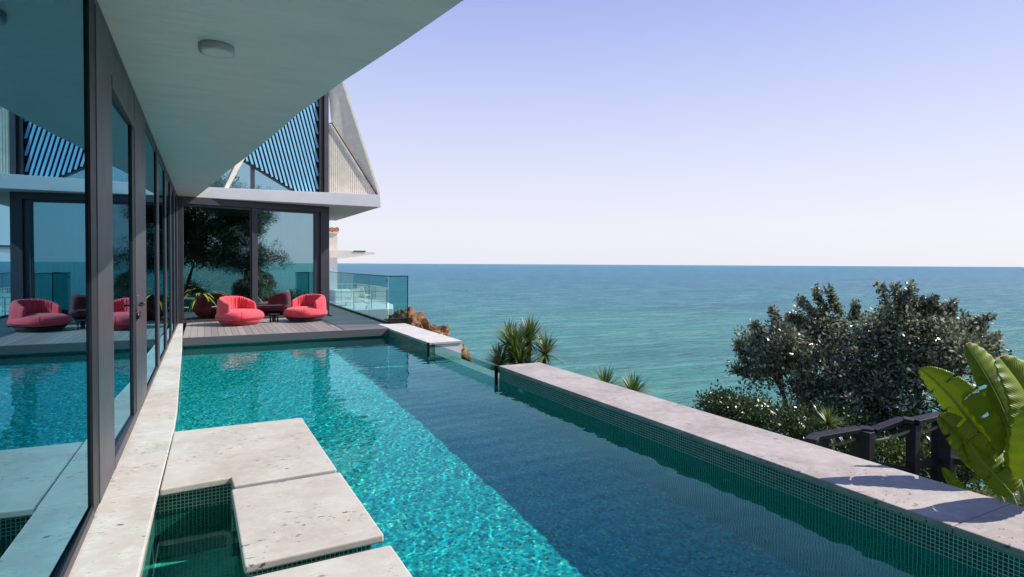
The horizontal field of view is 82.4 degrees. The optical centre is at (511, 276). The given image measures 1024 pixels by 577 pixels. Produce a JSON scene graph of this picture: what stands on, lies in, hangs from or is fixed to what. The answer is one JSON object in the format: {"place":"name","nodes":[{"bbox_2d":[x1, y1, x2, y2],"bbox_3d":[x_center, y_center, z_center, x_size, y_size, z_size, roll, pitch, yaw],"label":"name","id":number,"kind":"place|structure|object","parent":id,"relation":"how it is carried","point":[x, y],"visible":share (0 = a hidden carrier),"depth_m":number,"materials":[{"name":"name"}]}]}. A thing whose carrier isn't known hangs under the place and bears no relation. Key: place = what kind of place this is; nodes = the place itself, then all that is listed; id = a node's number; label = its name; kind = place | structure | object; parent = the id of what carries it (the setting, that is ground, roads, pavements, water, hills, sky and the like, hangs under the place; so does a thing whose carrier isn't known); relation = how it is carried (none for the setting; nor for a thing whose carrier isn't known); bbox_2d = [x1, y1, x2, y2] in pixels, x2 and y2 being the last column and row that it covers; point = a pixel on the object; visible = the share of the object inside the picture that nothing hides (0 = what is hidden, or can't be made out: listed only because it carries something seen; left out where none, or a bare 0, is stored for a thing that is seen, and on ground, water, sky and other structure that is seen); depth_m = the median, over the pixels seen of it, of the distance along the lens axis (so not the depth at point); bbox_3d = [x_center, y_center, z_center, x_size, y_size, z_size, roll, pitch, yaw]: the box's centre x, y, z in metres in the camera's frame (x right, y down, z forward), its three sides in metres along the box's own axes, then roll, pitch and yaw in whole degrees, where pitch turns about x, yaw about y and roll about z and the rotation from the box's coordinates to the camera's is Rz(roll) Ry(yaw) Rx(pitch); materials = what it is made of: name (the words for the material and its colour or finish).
{"place":"outdoors","nodes":[
{"label":"outdoors","id":0,"kind":"place"},
{"bbox_2d":[142,336,994,576],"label":"pool water","id":1,"kind":"structure","parent":0,"point":[444,467],"depth_m":4.72,"materials":[{"name":"teal liquid"}]},
{"bbox_2d":[329,0,1023,266],"label":"sky","id":2,"kind":"structure","parent":0,"point":[568,132],"materials":[{"name":"blue"}]},
{"bbox_2d":[337,263,1023,487],"bbox_3d":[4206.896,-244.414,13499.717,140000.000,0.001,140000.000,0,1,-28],"label":"sea","id":3,"kind":"structure","parent":0,"point":[669,329],"depth_m":241.14,"materials":[{"name":"liquid"}]},
{"bbox_2d":[970,488,1021,505],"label":"ground","id":4,"kind":"structure","parent":0,"point":[1014,493],"depth_m":10.17,"materials":[{"name":"soil"}]},
{"bbox_2d":[184,289,392,319],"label":"neighbour terrace","id":5,"kind":"structure","parent":4,"relation":"on","point":[379,310],"depth_m":36.82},
{"bbox_2d":[346,288,359,305],"bbox_3d":[-9.830,1.266,36.126,0.770,1.050,0.560,1,2,42],"label":"terrace chair","id":6,"kind":"object","parent":5,"relation":"on","point":[356,295],"visible":0.75,"depth_m":35.95,"materials":[{"name":"white fabric"}]},
{"bbox_2d":[329,289,386,309],"bbox_3d":[-8.374,1.340,33.736,1.834,1.017,5.155,1,1,32],"label":"railing","id":7,"kind":"object","parent":5,"relation":"on","point":[353,302],"visible":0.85,"depth_m":33.35,"materials":[{"name":"metal"}]},
{"bbox_2d":[357,286,370,300],"bbox_3d":[-10.152,1.179,40.176,0.560,1.050,0.770,1,1,32],"label":"terrace chair","id":8,"kind":"object","parent":5,"relation":"on","point":[362,293],"visible":0.81,"depth_m":39.94,"materials":[{"name":"white fabric"}]},
{"bbox_2d":[342,283,387,302],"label":"railing","id":9,"kind":"object","parent":5,"relation":"on","point":[382,289],"visible":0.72,"depth_m":40.97,"materials":[{"name":"clear glass"}]},
{"bbox_2d":[329,227,374,301],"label":"neighbour house","id":10,"kind":"structure","parent":4,"relation":"on","point":[334,253],"depth_m":39.31,"materials":[{"name":"paint"}]},
{"bbox_2d":[384,307,429,324],"bbox_3d":[-6.005,3.848,32.793,3.183,4.131,3.666,0,1,-28],"label":"rock","id":11,"kind":"object","parent":4,"relation":"on","point":[418,317],"visible":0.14,"depth_m":32.84,"materials":[{"name":"brown stone"}]},
{"bbox_2d":[411,322,463,350],"bbox_3d":[-3.163,2.671,21.253,2.660,2.065,2.892,0,1,-28],"label":"rock","id":12,"kind":"object","parent":4,"relation":"on","point":[443,329],"visible":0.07,"depth_m":20.91,"materials":[{"name":"brown stone"}]},
{"bbox_2d":[461,344,472,362],"bbox_3d":[-2.314,3.744,22.178,1.901,2.594,2.457,0,1,-1],"label":"rock","id":13,"kind":"object","parent":4,"relation":"on","point":[465,355],"visible":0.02,"depth_m":22.04,"materials":[{"name":"brown stone"}]},
{"bbox_2d":[475,312,565,372],"bbox_3d":[0.148,2.228,12.332,1.964,2.898,1.733,0,1,-28],"label":"yucca","id":14,"kind":"object","parent":4,"relation":"on","point":[518,350],"visible":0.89,"depth_m":12.14,"materials":[{"name":"green leaves"},{"name":"bark"}]},
{"bbox_2d":[587,365,623,386],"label":"yucca","id":15,"kind":"object","parent":4,"relation":"on","point":[605,376],"visible":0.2,"depth_m":10.55,"materials":[{"name":"green plant"}]},
{"bbox_2d":[612,369,656,395],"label":"yucca","id":16,"kind":"object","parent":4,"relation":"on","point":[632,384],"visible":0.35,"depth_m":10.01,"materials":[{"name":"green plant"}]},
{"bbox_2d":[691,378,781,433],"bbox_3d":[2.892,2.475,7.598,0.885,2.141,1.332,0,1,-28],"label":"shrub","id":17,"kind":"object","parent":4,"relation":"on","point":[720,403],"visible":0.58,"depth_m":7.54,"materials":[{"name":"green plant"}]},
{"bbox_2d":[482,362,1022,506],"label":"ground cover","id":18,"kind":"object","parent":4,"relation":"on","point":[981,491],"depth_m":6.20,"materials":[{"name":"green plant"}]},
{"bbox_2d":[918,342,1023,506],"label":"banana plant","id":19,"kind":"object","parent":18,"relation":"on","point":[977,443],"visible":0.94,"depth_m":4.41,"materials":[{"name":"green plant"}]},
{"bbox_2d":[498,362,1023,576],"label":"pool wall","id":20,"kind":"structure","parent":4,"relation":"on","point":[981,532],"depth_m":4.59,"materials":[{"name":"beige stone"}]},
{"bbox_2d":[728,393,836,443],"bbox_3d":[3.128,2.426,6.981,1.134,2.048,1.286,0,1,-28],"label":"shrub","id":21,"kind":"object","parent":4,"relation":"on","point":[792,424],"visible":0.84,"depth_m":6.83,"materials":[{"name":"green plant"}]},
{"bbox_2d":[725,282,927,450],"bbox_3d":[4.462,1.923,8.471,2.593,3.674,1.940,1,1,35],"label":"tree","id":22,"kind":"object","parent":4,"relation":"on","point":[794,346],"visible":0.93,"depth_m":8.26,"materials":[{"name":"green plant"}]},
{"bbox_2d":[776,396,879,453],"bbox_3d":[4.061,2.544,7.595,1.194,1.980,1.237,0,1,-28],"label":"shrub","id":23,"kind":"object","parent":4,"relation":"on","point":[816,408],"visible":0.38,"depth_m":7.45,"materials":[{"name":"green plant"}]},
{"bbox_2d":[810,405,848,450],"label":"yucca","id":24,"kind":"object","parent":4,"relation":"on","point":[829,419],"visible":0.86,"depth_m":6.68,"materials":[{"name":"green plant"}]},
{"bbox_2d":[834,418,930,476],"bbox_3d":[4.532,2.663,7.218,1.214,1.727,1.231,0,1,-28],"label":"shrub","id":25,"kind":"object","parent":4,"relation":"on","point":[887,450],"visible":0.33,"depth_m":6.98,"materials":[{"name":"green plant"}]},
{"bbox_2d":[852,398,931,448],"bbox_3d":[5.074,2.656,7.826,1.351,2.097,1.208,0,1,-28],"label":"shrub","id":26,"kind":"object","parent":4,"relation":"on","point":[882,417],"visible":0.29,"depth_m":7.66,"materials":[{"name":"green plant"}]},
{"bbox_2d":[805,411,984,483],"bbox_3d":[4.063,2.302,6.279,2.192,1.579,0.454,0,1,-7],"label":"handrail","id":27,"kind":"object","parent":4,"relation":"on","point":[862,440],"visible":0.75,"depth_m":6.28,"materials":[{"name":"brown wood"}]},
{"bbox_2d":[834,279,1013,476],"bbox_3d":[5.616,1.858,8.180,2.169,3.690,2.064,-1,2,-43],"label":"tree","id":28,"kind":"object","parent":4,"relation":"on","point":[936,334],"visible":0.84,"depth_m":7.97,"materials":[{"name":"green plant"}]},
{"bbox_2d":[883,433,993,495],"bbox_3d":[5.182,2.788,7.177,1.090,1.687,1.338,0,1,-28],"label":"shrub","id":29,"kind":"object","parent":4,"relation":"on","point":[965,477],"visible":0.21,"depth_m":6.81,"materials":[{"name":"green plant"}]},
{"bbox_2d":[921,425,1004,484],"bbox_3d":[5.705,2.690,7.268,1.286,1.938,1.287,1,1,10],"label":"shrub","id":30,"kind":"object","parent":4,"relation":"on","point":[928,434],"visible":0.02,"depth_m":7.30,"materials":[{"name":"green plant"}]},
{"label":"terrace","id":31,"kind":"structure","parent":4,"relation":"on","visible":0},
{"bbox_2d":[0,0,462,576],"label":"modern villa","id":32,"kind":"object","parent":31,"relation":"on","point":[148,152],"visible":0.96,"depth_m":4.37,"materials":[{"name":"paint"}]},
{"bbox_2d":[0,0,94,576],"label":"window","id":33,"kind":"structure","parent":32,"relation":"in","point":[47,514],"depth_m":2.69,"materials":[{"name":"clear glass"}]},
{"bbox_2d":[112,76,144,468],"bbox_3d":[-3.504,-0.041,5.338,0.137,3.019,1.970,0,1,-28],"label":"door","id":34,"kind":"structure","parent":32,"relation":"in","point":[122,118],"depth_m":5.16,"materials":[{"name":"clear glass"}]},
{"bbox_2d":[145,125,157,394],"bbox_3d":[-4.816,-0.224,7.763,0.069,3.269,1.830,0,1,-28],"label":"window","id":35,"kind":"structure","parent":32,"relation":"in","point":[152,369],"depth_m":7.80,"materials":[{"name":"clear glass"}]},
{"bbox_2d":[158,155,165,364],"bbox_3d":[-5.804,-0.269,9.644,0.069,3.269,1.580,0,1,-28],"label":"window","id":36,"kind":"structure","parent":32,"relation":"in","point":[161,186],"depth_m":9.77,"materials":[{"name":"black glass"}]},
{"bbox_2d":[166,174,170,348],"bbox_3d":[-6.680,-0.309,11.313,0.069,3.269,1.410,0,1,-28],"label":"window","id":37,"kind":"structure","parent":32,"relation":"in","point":[167,179],"depth_m":11.48,"materials":[{"name":"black glass"}]},
{"bbox_2d":[171,185,174,336],"bbox_3d":[-7.465,-0.344,12.809,0.069,3.269,1.230,0,1,-28],"label":"window","id":38,"kind":"structure","parent":32,"relation":"in","point":[173,331],"depth_m":13.02,"materials":[{"name":"black glass"}]},
{"bbox_2d":[175,194,176,329],"bbox_3d":[-8.186,-0.377,14.181,0.069,3.269,1.130,0,1,-28],"label":"window","id":39,"kind":"structure","parent":32,"relation":"in","point":[175,194],"depth_m":14.37,"materials":[{"name":"black glass"}]},
{"bbox_2d":[198,40,234,58],"bbox_3d":[-2.360,-1.808,4.671,0.260,0.067,0.260,0,1,-28],"label":"ceiling lamp","id":40,"kind":"object","parent":32,"relation":"attached to","point":[217,49],"visible":1,"depth_m":4.60,"materials":[{"name":"white"}]},
{"bbox_2d":[183,204,251,322],"bbox_3d":[-8.003,-0.347,15.931,1.730,3.137,0.070,-1,2,-40],"label":"window","id":41,"kind":"structure","parent":32,"relation":"in","point":[191,205],"depth_m":16.01,"materials":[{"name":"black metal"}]},
{"bbox_2d":[257,208,314,318],"bbox_3d":[-6.595,-0.364,17.112,1.677,3.137,0.070,-1,2,-40],"label":"window","id":42,"kind":"structure","parent":32,"relation":"in","point":[285,238],"depth_m":17.07,"materials":[{"name":"clear glass"}]},
{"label":"deck footing","id":43,"kind":"structure","parent":4,"relation":"on","visible":0},
{"bbox_2d":[183,304,388,345],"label":"deck","id":44,"kind":"structure","parent":43,"relation":"on","point":[336,322],"depth_m":14.07,"materials":[{"name":"grey wood"}]},
{"bbox_2d":[184,267,235,319],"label":"potted plant","id":45,"kind":"object","parent":44,"relation":"on","point":[200,307],"visible":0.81,"depth_m":15.95,"materials":[{"name":"plant"}]},
{"bbox_2d":[215,296,264,325],"bbox_3d":[-7.036,0.881,15.136,1.068,0.728,1.103,1,1,20],"label":"lounge chair","id":46,"kind":"object","parent":44,"relation":"on","point":[237,311],"visible":1,"depth_m":14.81,"materials":[{"name":"fabric"}]},
{"bbox_2d":[268,314,279,322],"bbox_3d":[-6.410,1.125,15.753,0.310,0.222,0.310,0,1,-28],"label":"side table","id":47,"kind":"object","parent":44,"relation":"on","point":[273,318],"visible":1,"depth_m":15.69,"materials":[{"name":"black metal"}]},
{"bbox_2d":[283,294,327,321],"bbox_3d":[-5.706,0.867,16.173,1.103,0.728,1.068,1,1,24],"label":"lounge chair","id":48,"kind":"object","parent":44,"relation":"on","point":[308,308],"visible":1,"depth_m":15.94,"materials":[{"name":"red fabric"}]},
{"bbox_2d":[329,271,407,323],"bbox_3d":[-4.988,0.547,19.288,0.570,1.305,8.440,0,1,-28],"label":"glass balustrade","id":49,"kind":"object","parent":44,"relation":"attached to","point":[396,320],"visible":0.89,"depth_m":15.71,"materials":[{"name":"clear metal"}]},
{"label":"pool floor","id":50,"kind":"structure","parent":0,"visible":0},
{"bbox_2d":[155,418,335,514],"bbox_3d":[-2.304,2.242,5.032,1.225,1.521,1.735,0,1,-28],"label":"stepping stone","id":51,"kind":"object","parent":50,"relation":"on","point":[207,467],"visible":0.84,"depth_m":4.71,"materials":[{"name":"stone"}]},
{"bbox_2d":[231,472,383,576],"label":"stepping stone","id":52,"kind":"object","parent":50,"relation":"on","point":[283,525],"visible":1,"depth_m":3.59,"materials":[{"name":"stone"}]},
{"bbox_2d":[140,335,498,576],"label":"pool sides","id":53,"kind":"object","parent":50,"relation":"on","point":[484,370],"visible":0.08,"depth_m":10.54,"materials":[{"name":"green tile"}]},
{"bbox_2d":[68,324,182,576],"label":"pool coping","id":54,"kind":"object","parent":53,"relation":"on","point":[115,542],"visible":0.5,"depth_m":4.12,"materials":[{"name":"stone"}]},
{"bbox_2d":[427,342,497,378],"bbox_3d":[-0.963,1.673,10.535,0.130,0.604,3.025,0,1,-28],"label":"glass weir","id":55,"kind":"object","parent":53,"relation":"on","point":[496,366],"visible":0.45,"depth_m":9.21,"materials":[{"name":"black metal"}]},
{"bbox_2d":[254,546,411,576],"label":"stepping stone","id":56,"kind":"object","parent":50,"relation":"on","point":[385,561],"visible":1,"depth_m":3.08,"materials":[{"name":"stone"}]},
{"bbox_2d":[378,323,461,357],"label":"pool wall","id":57,"kind":"structure","parent":50,"relation":"on","point":[415,337],"depth_m":12.68,"materials":[{"name":"stone"}]}
]}

